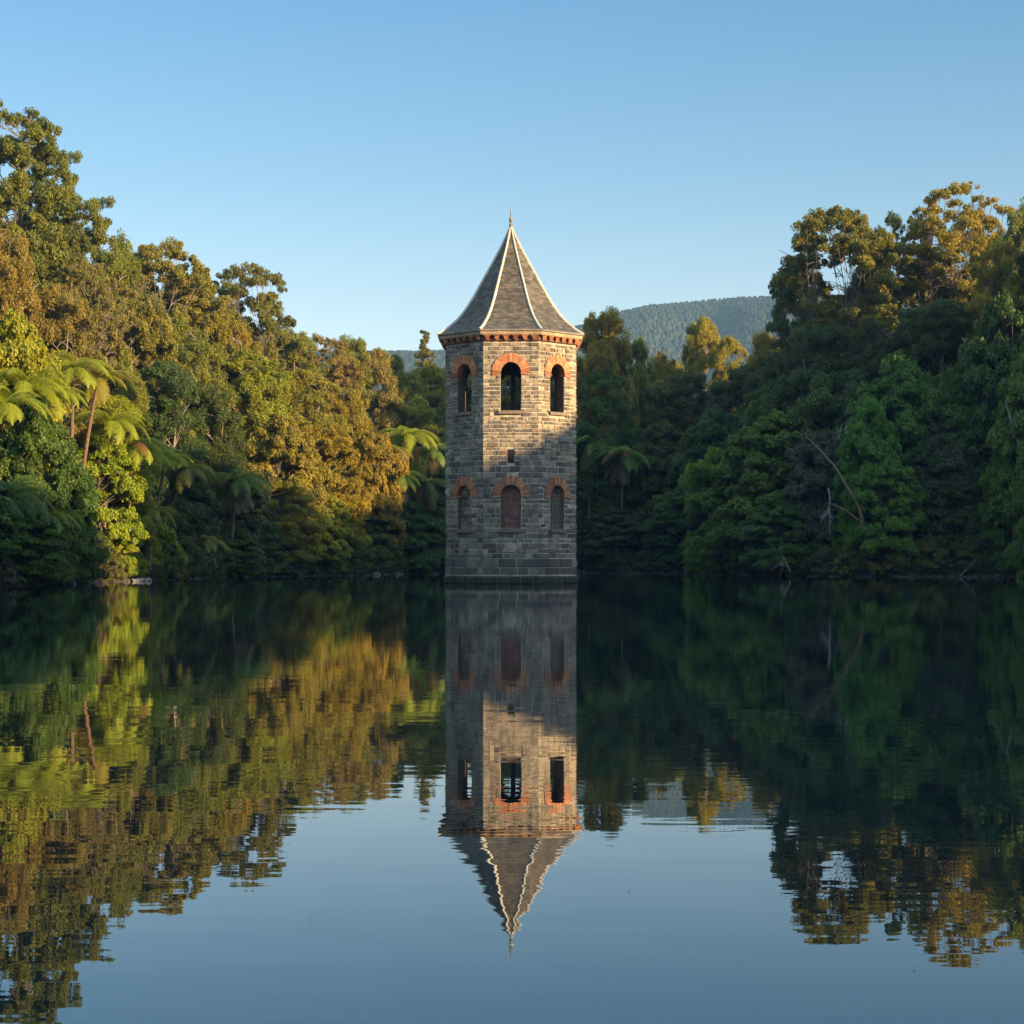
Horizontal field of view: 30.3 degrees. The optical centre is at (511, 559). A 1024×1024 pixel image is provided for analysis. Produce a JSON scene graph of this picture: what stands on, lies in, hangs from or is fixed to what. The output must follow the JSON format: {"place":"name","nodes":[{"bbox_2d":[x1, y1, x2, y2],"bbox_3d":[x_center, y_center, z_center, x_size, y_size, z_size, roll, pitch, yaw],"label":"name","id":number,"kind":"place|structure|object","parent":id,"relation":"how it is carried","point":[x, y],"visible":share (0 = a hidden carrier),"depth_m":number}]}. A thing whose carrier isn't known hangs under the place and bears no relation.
{"place":"outdoors","nodes":[
{"label":"outdoors","id":0,"kind":"place"},
{"bbox_2d":[0,515,1016,586],"bbox_3d":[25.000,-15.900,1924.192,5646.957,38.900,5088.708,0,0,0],"label":"ground","id":1,"kind":"structure","parent":0,"point":[886,573],"depth_m":118.15},
{"bbox_2d":[0,496,24,559],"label":"broadleaf tree","id":2,"kind":"object","parent":1,"relation":"on","point":[7,547],"visible":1,"depth_m":73.99},
{"bbox_2d":[0,385,53,447],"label":"tree fern","id":3,"kind":"object","parent":1,"relation":"on","point":[7,405],"visible":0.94,"depth_m":79.46},
{"bbox_2d":[0,228,54,361],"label":"bushy tree","id":4,"kind":"object","parent":1,"relation":"on","point":[18,293],"visible":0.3,"depth_m":91.09},
{"bbox_2d":[0,498,70,582],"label":"broadleaf tree","id":5,"kind":"object","parent":1,"relation":"on","point":[44,542],"visible":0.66,"depth_m":76.13},
{"bbox_2d":[0,367,71,433],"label":"tree fern","id":6,"kind":"object","parent":1,"relation":"on","point":[24,381],"visible":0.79,"depth_m":81.58},
{"bbox_2d":[0,308,72,508],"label":"broadleaf tree","id":7,"kind":"object","parent":1,"relation":"on","point":[25,349],"visible":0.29,"depth_m":83.13},
{"bbox_2d":[0,475,73,556],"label":"tree fern","id":8,"kind":"object","parent":1,"relation":"on","point":[9,490],"visible":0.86,"depth_m":76.30},
{"bbox_2d":[0,100,75,401],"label":"podocarp tree","id":9,"kind":"object","parent":1,"relation":"on","point":[44,239],"visible":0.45,"depth_m":99.78},
{"bbox_2d":[0,391,88,583],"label":"broadleaf tree","id":10,"kind":"object","parent":1,"relation":"on","point":[37,441],"visible":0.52,"depth_m":79.62},
{"bbox_2d":[10,147,89,288],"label":"podocarp tree","id":11,"kind":"object","parent":1,"relation":"on","point":[41,173],"visible":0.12,"depth_m":107.17},
{"bbox_2d":[16,384,91,471],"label":"tree fern","id":12,"kind":"object","parent":1,"relation":"on","point":[74,394],"visible":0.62,"depth_m":82.32},
{"bbox_2d":[25,283,110,486],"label":"bushy tree","id":13,"kind":"object","parent":1,"relation":"on","point":[51,297],"visible":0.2,"depth_m":93.34},
{"bbox_2d":[41,463,110,579],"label":"broadleaf tree","id":14,"kind":"object","parent":1,"relation":"on","point":[98,554],"visible":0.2,"depth_m":83.77},
{"bbox_2d":[55,350,115,437],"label":"tree fern","id":15,"kind":"object","parent":1,"relation":"on","point":[78,365],"visible":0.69,"depth_m":87.69},
{"bbox_2d":[52,194,125,403],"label":"podocarp tree","id":16,"kind":"object","parent":1,"relation":"on","point":[78,236],"visible":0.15,"depth_m":105.03},
{"bbox_2d":[44,260,141,426],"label":"kanuka tree","id":17,"kind":"object","parent":1,"relation":"on","point":[98,322],"visible":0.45,"depth_m":99.30},
{"bbox_2d":[63,366,141,467],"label":"tree fern","id":18,"kind":"object","parent":1,"relation":"on","point":[100,387],"visible":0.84,"depth_m":88.52},
{"bbox_2d":[64,410,150,533],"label":"tree fern","id":19,"kind":"object","parent":1,"relation":"on","point":[113,422],"visible":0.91,"depth_m":92.38},
{"bbox_2d":[77,426,149,553],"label":"broadleaf tree","id":20,"kind":"object","parent":1,"relation":"on","point":[120,464],"visible":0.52,"depth_m":92.20},
{"bbox_2d":[76,393,161,554],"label":"bushy tree","id":21,"kind":"object","parent":1,"relation":"on","point":[117,404],"visible":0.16,"depth_m":94.35},
{"bbox_2d":[87,228,152,381],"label":"bushy tree","id":22,"kind":"object","parent":1,"relation":"on","point":[118,256],"visible":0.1,"depth_m":112.05},
{"bbox_2d":[96,348,152,504],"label":"bushy tree","id":23,"kind":"object","parent":1,"relation":"on","point":[132,392],"visible":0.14,"depth_m":99.47},
{"bbox_2d":[113,434,170,555],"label":"tree fern","id":24,"kind":"object","parent":1,"relation":"on","point":[139,443],"visible":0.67,"depth_m":93.44},
{"bbox_2d":[98,292,197,507],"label":"bushy tree","id":25,"kind":"object","parent":1,"relation":"on","point":[151,349],"visible":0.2,"depth_m":109.37},
{"bbox_2d":[153,540,185,579],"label":"shrub","id":26,"kind":"object","parent":1,"relation":"on","point":[170,549],"visible":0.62,"depth_m":99.14},
{"bbox_2d":[144,453,194,513],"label":"tree fern","id":27,"kind":"object","parent":1,"relation":"on","point":[161,473],"visible":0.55,"depth_m":100.16},
{"bbox_2d":[114,236,232,382],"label":"kanuka tree","id":28,"kind":"object","parent":1,"relation":"on","point":[175,277],"visible":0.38,"depth_m":121.37},
{"bbox_2d":[137,360,210,541],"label":"bushy tree","id":29,"kind":"object","parent":1,"relation":"on","point":[176,425],"visible":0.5,"depth_m":105.14},
{"bbox_2d":[152,460,217,521],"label":"tree fern","id":30,"kind":"object","parent":1,"relation":"on","point":[185,470],"visible":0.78,"depth_m":104.31},
{"bbox_2d":[164,540,211,577],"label":"shrub","id":31,"kind":"object","parent":1,"relation":"on","point":[197,558],"visible":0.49,"depth_m":103.96},
{"bbox_2d":[158,455,222,544],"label":"broadleaf tree","id":32,"kind":"object","parent":1,"relation":"on","point":[202,493],"visible":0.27,"depth_m":108.20},
{"bbox_2d":[153,313,241,519],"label":"bushy tree","id":33,"kind":"object","parent":1,"relation":"on","point":[191,351],"visible":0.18,"depth_m":117.20},
{"bbox_2d":[158,263,242,415],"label":"bushy tree","id":34,"kind":"object","parent":1,"relation":"on","point":[217,316],"visible":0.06,"depth_m":125.58},
{"bbox_2d":[186,383,248,542],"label":"bushy tree","id":35,"kind":"object","parent":1,"relation":"on","point":[220,419],"visible":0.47,"depth_m":113.37},
{"bbox_2d":[200,312,263,441],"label":"bushy tree","id":36,"kind":"object","parent":1,"relation":"on","point":[240,333],"visible":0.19,"depth_m":127.30},
{"bbox_2d":[190,465,281,558],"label":"broadleaf tree","id":37,"kind":"object","parent":1,"relation":"on","point":[249,520],"visible":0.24,"depth_m":116.46},
{"bbox_2d":[211,526,266,577],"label":"broadleaf tree","id":38,"kind":"object","parent":1,"relation":"on","point":[248,542],"visible":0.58,"depth_m":111.70},
{"bbox_2d":[211,469,280,577],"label":"tree fern","id":39,"kind":"object","parent":1,"relation":"on","point":[237,480],"visible":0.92,"depth_m":111.52},
{"bbox_2d":[211,261,296,400],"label":"kanuka tree","id":40,"kind":"object","parent":1,"relation":"on","point":[263,304],"visible":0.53,"depth_m":132.91},
{"bbox_2d":[219,347,304,515],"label":"bushy tree","id":41,"kind":"object","parent":1,"relation":"on","point":[275,386],"visible":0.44,"depth_m":124.62},
{"bbox_2d":[242,412,331,560],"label":"broadleaf tree","id":42,"kind":"object","parent":1,"relation":"on","point":[299,456],"visible":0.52,"depth_m":122.72},
{"bbox_2d":[251,475,327,564],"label":"bushy tree","id":43,"kind":"object","parent":1,"relation":"on","point":[295,516],"visible":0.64,"depth_m":120.13},
{"bbox_2d":[272,326,336,470],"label":"bushy tree","id":44,"kind":"object","parent":1,"relation":"on","point":[301,342],"visible":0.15,"depth_m":141.31},
{"bbox_2d":[268,368,348,492],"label":"bushy tree","id":45,"kind":"object","parent":1,"relation":"on","point":[302,379],"visible":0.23,"depth_m":132.81},
{"bbox_2d":[286,333,364,444],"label":"kanuka tree","id":46,"kind":"object","parent":1,"relation":"on","point":[341,377],"visible":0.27,"depth_m":145.31},
{"bbox_2d":[288,422,373,543],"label":"bushy tree","id":47,"kind":"object","parent":1,"relation":"on","point":[328,435],"visible":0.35,"depth_m":128.48},
{"bbox_2d":[308,493,358,572],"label":"broadleaf tree","id":48,"kind":"object","parent":1,"relation":"on","point":[339,528],"visible":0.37,"depth_m":124.92},
{"bbox_2d":[307,385,380,522],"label":"bushy tree","id":49,"kind":"object","parent":1,"relation":"on","point":[347,402],"visible":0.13,"depth_m":138.57},
{"bbox_2d":[324,333,383,444],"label":"bushy tree","id":50,"kind":"object","parent":1,"relation":"on","point":[353,347],"visible":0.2,"depth_m":148.89},
{"bbox_2d":[335,508,405,552],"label":"broadleaf tree","id":51,"kind":"object","parent":1,"relation":"on","point":[369,528],"visible":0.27,"depth_m":134.17},
{"bbox_2d":[339,428,409,561],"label":"broadleaf tree","id":52,"kind":"object","parent":1,"relation":"on","point":[380,458],"visible":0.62,"depth_m":134.89},
{"bbox_2d":[346,347,410,486],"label":"bushy tree","id":53,"kind":"object","parent":1,"relation":"on","point":[380,359],"visible":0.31,"depth_m":148.68},
{"bbox_2d":[377,351,431,443],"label":"bushy tree","id":54,"kind":"object","parent":1,"relation":"on","point":[410,386],"visible":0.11,"depth_m":154.78},
{"bbox_2d":[369,500,445,569],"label":"broadleaf tree","id":55,"kind":"object","parent":1,"relation":"on","point":[427,522],"visible":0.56,"depth_m":138.83},
{"bbox_2d":[375,425,440,513],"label":"tree fern","id":56,"kind":"object","parent":1,"relation":"on","point":[409,435],"visible":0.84,"depth_m":140.50},
{"bbox_2d":[379,395,444,498],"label":"bushy tree","id":57,"kind":"object","parent":1,"relation":"on","point":[415,408],"visible":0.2,"depth_m":149.70},
{"bbox_2d":[401,473,444,514],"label":"tree fern","id":58,"kind":"object","parent":1,"relation":"on","point":[426,494],"visible":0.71,"depth_m":141.10},
{"bbox_2d":[407,362,445,410],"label":"bushy tree","id":59,"kind":"object","parent":1,"relation":"on","point":[432,374],"visible":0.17,"depth_m":158.91},
{"bbox_2d":[410,443,445,531],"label":"tree fern","id":60,"kind":"object","parent":1,"relation":"on","point":[431,459],"visible":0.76,"depth_m":143.03},
{"bbox_2d":[467,375,520,411],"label":"bushy tree","id":61,"kind":"object","parent":1,"relation":"on","point":[505,393],"visible":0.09,"depth_m":158.56},
{"bbox_2d":[0,515,1016,583],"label":"undergrowth","id":62,"kind":"object","parent":1,"relation":"on","point":[757,573],"visible":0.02,"depth_m":119.84},
{"bbox_2d":[0,562,1019,578],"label":"shore grass","id":63,"kind":"structure","parent":1,"relation":"on","point":[331,569],"depth_m":117.08},
{"bbox_2d":[576,417,610,543],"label":"broadleaf tree","id":64,"kind":"object","parent":1,"relation":"on","point":[581,486],"visible":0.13,"depth_m":149.54},
{"bbox_2d":[576,435,617,525],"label":"tree fern","id":65,"kind":"object","parent":1,"relation":"on","point":[592,441],"visible":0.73,"depth_m":149.17},
{"bbox_2d":[576,305,639,518],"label":"bushy tree","id":66,"kind":"object","parent":1,"relation":"on","point":[608,345],"visible":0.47,"depth_m":151.97},
{"bbox_2d":[576,368,645,514],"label":"bushy tree","id":67,"kind":"object","parent":1,"relation":"on","point":[604,409],"visible":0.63,"depth_m":150.17},
{"bbox_2d":[576,506,648,564],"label":"broadleaf tree","id":68,"kind":"object","parent":1,"relation":"on","point":[593,544],"visible":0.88,"depth_m":145.53},
{"bbox_2d":[583,445,655,545],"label":"tree fern","id":69,"kind":"object","parent":1,"relation":"on","point":[621,475],"visible":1,"depth_m":147.62},
{"bbox_2d":[605,336,660,472],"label":"bushy tree","id":70,"kind":"object","parent":1,"relation":"on","point":[641,374],"visible":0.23,"depth_m":155.40},
{"bbox_2d":[615,418,685,533],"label":"broadleaf tree","id":71,"kind":"object","parent":1,"relation":"on","point":[659,456],"visible":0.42,"depth_m":148.28},
{"bbox_2d":[635,386,680,505],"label":"bushy tree","id":72,"kind":"object","parent":1,"relation":"on","point":[655,392],"visible":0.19,"depth_m":154.80},
{"bbox_2d":[647,348,690,423],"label":"bushy tree","id":73,"kind":"object","parent":1,"relation":"on","point":[665,372],"visible":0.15,"depth_m":165.07},
{"bbox_2d":[640,486,713,561],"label":"broadleaf tree","id":74,"kind":"object","parent":1,"relation":"on","point":[662,519],"visible":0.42,"depth_m":140.66},
{"bbox_2d":[651,370,712,477],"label":"bushy tree","id":75,"kind":"object","parent":1,"relation":"on","point":[688,385],"visible":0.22,"depth_m":156.57},
{"bbox_2d":[680,315,721,421],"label":"bushy tree","id":76,"kind":"object","parent":1,"relation":"on","point":[694,354],"visible":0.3,"depth_m":164.07},
{"bbox_2d":[665,409,742,540],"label":"broadleaf tree","id":77,"kind":"object","parent":1,"relation":"on","point":[703,434],"visible":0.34,"depth_m":142.41},
{"bbox_2d":[706,335,748,412],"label":"bushy tree","id":78,"kind":"object","parent":1,"relation":"on","point":[722,351],"visible":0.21,"depth_m":161.43},
{"bbox_2d":[677,445,782,574],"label":"broadleaf tree","id":79,"kind":"object","parent":1,"relation":"on","point":[702,554],"visible":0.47,"depth_m":132.79},
{"bbox_2d":[702,362,759,426],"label":"bushy tree","id":80,"kind":"object","parent":1,"relation":"on","point":[721,398],"visible":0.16,"depth_m":150.74},
{"bbox_2d":[739,349,778,427],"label":"bushy tree","id":81,"kind":"object","parent":1,"relation":"on","point":[756,381],"visible":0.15,"depth_m":141.64},
{"bbox_2d":[735,380,783,474],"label":"broadleaf tree","id":82,"kind":"object","parent":1,"relation":"on","point":[754,409],"visible":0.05,"depth_m":136.75},
{"bbox_2d":[740,330,779,394],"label":"bushy tree","id":83,"kind":"object","parent":1,"relation":"on","point":[761,343],"visible":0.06,"depth_m":155.21},
{"bbox_2d":[706,408,833,558],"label":"broadleaf tree","id":84,"kind":"object","parent":1,"relation":"on","point":[756,446],"visible":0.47,"depth_m":126.44},
{"bbox_2d":[737,497,824,575],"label":"broadleaf tree","id":85,"kind":"object","parent":1,"relation":"on","point":[756,558],"visible":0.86,"depth_m":122.37},
{"bbox_2d":[765,266,832,378],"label":"kanuka tree","id":86,"kind":"object","parent":1,"relation":"on","point":[779,325],"visible":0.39,"depth_m":138.09},
{"bbox_2d":[761,319,863,489],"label":"bushy tree","id":87,"kind":"object","parent":1,"relation":"on","point":[789,391],"visible":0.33,"depth_m":133.03},
{"bbox_2d":[779,429,856,555],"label":"broadleaf tree","id":88,"kind":"object","parent":1,"relation":"on","point":[806,480],"visible":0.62,"depth_m":122.60},
{"bbox_2d":[783,366,872,521],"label":"broadleaf tree","id":89,"kind":"object","parent":1,"relation":"on","point":[822,388],"visible":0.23,"depth_m":127.46},
{"bbox_2d":[769,204,914,414],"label":"kanuka tree","id":90,"kind":"object","parent":1,"relation":"on","point":[867,240],"visible":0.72,"depth_m":135.01},
{"bbox_2d":[831,546,864,575],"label":"shrub","id":91,"kind":"object","parent":1,"relation":"on","point":[843,553],"visible":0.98,"depth_m":118.45},
{"bbox_2d":[839,267,901,380],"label":"bushy tree","id":92,"kind":"object","parent":1,"relation":"on","point":[862,287],"visible":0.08,"depth_m":138.39},
{"bbox_2d":[830,395,912,564],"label":"broadleaf tree","id":93,"kind":"object","parent":1,"relation":"on","point":[876,442],"visible":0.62,"depth_m":119.04},
{"bbox_2d":[833,315,934,467],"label":"bushy tree","id":94,"kind":"object","parent":1,"relation":"on","point":[879,345],"visible":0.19,"depth_m":130.98},
{"bbox_2d":[862,547,905,574],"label":"shrub","id":95,"kind":"object","parent":1,"relation":"on","point":[889,563],"visible":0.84,"depth_m":117.45},
{"bbox_2d":[843,451,929,568],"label":"broadleaf tree","id":96,"kind":"object","parent":1,"relation":"on","point":[909,501],"visible":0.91,"depth_m":117.14},
{"bbox_2d":[835,349,943,517],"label":"broadleaf tree","id":97,"kind":"object","parent":1,"relation":"on","point":[910,377],"visible":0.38,"depth_m":122.47},
{"bbox_2d":[854,211,948,447],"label":"kanuka tree","id":98,"kind":"object","parent":1,"relation":"on","point":[908,300],"visible":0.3,"depth_m":138.56},
{"bbox_2d":[914,540,948,568],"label":"shrub","id":99,"kind":"object","parent":1,"relation":"on","point":[930,544],"visible":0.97,"depth_m":117.02},
{"bbox_2d":[894,297,985,466],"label":"bushy tree","id":100,"kind":"object","parent":1,"relation":"on","point":[920,328],"visible":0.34,"depth_m":128.52},
{"bbox_2d":[926,534,962,568],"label":"shrub","id":101,"kind":"object","parent":1,"relation":"on","point":[950,545],"visible":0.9,"depth_m":117.04},
{"bbox_2d":[912,419,986,533],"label":"broadleaf tree","id":102,"kind":"object","parent":1,"relation":"on","point":[964,462],"visible":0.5,"depth_m":119.21},
{"bbox_2d":[906,364,998,532],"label":"broadleaf tree","id":103,"kind":"object","parent":1,"relation":"on","point":[941,405],"visible":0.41,"depth_m":120.13},
{"bbox_2d":[895,181,1015,369],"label":"kanuka tree","id":104,"kind":"object","parent":1,"relation":"on","point":[956,241],"visible":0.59,"depth_m":135.83},
{"bbox_2d":[953,541,986,571],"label":"shrub","id":105,"kind":"object","parent":1,"relation":"on","point":[959,552],"visible":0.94,"depth_m":116.27},
{"bbox_2d":[943,288,1023,512],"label":"broadleaf tree","id":106,"kind":"object","parent":1,"relation":"on","point":[976,371],"visible":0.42,"depth_m":119.56},
{"bbox_2d":[963,242,1023,406],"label":"kanuka tree","id":107,"kind":"object","parent":1,"relation":"on","point":[985,275],"visible":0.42,"depth_m":123.14},
{"bbox_2d":[977,452,1023,571],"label":"broadleaf tree","id":108,"kind":"object","parent":1,"relation":"on","point":[996,535],"visible":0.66,"depth_m":115.82},
{"bbox_2d":[978,341,1023,536],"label":"broadleaf tree","id":109,"kind":"object","parent":1,"relation":"on","point":[1001,439],"visible":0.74,"depth_m":114.89},
{"bbox_2d":[986,196,1023,401],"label":"bushy tree","id":110,"kind":"object","parent":1,"relation":"on","point":[1016,221],"visible":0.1,"depth_m":127.39},
{"bbox_2d":[1003,450,1023,577],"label":"broadleaf tree","id":111,"kind":"object","parent":1,"relation":"on","point":[1014,553],"visible":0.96,"depth_m":109.70},
{"bbox_2d":[0,573,1023,1023],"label":"lake water","id":112,"kind":"structure","parent":0,"point":[436,799],"depth_m":8.22},
{"bbox_2d":[437,210,584,583],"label":"stone tower","id":113,"kind":"structure","parent":112,"relation":"in","point":[510,496],"depth_m":83.53},
{"bbox_2d":[0,0,1023,350],"label":"sky","id":114,"kind":"structure","parent":0,"point":[377,156]},
{"bbox_2d":[283,319,767,365],"bbox_3d":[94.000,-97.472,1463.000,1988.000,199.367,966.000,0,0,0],"label":"hill","id":115,"kind":"structure","parent":0,"point":[659,342],"depth_m":1339.39},
{"bbox_2d":[311,295,918,410],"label":"hill forest","id":116,"kind":"object","parent":115,"relation":"on","point":[742,319],"visible":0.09,"depth_m":1359.49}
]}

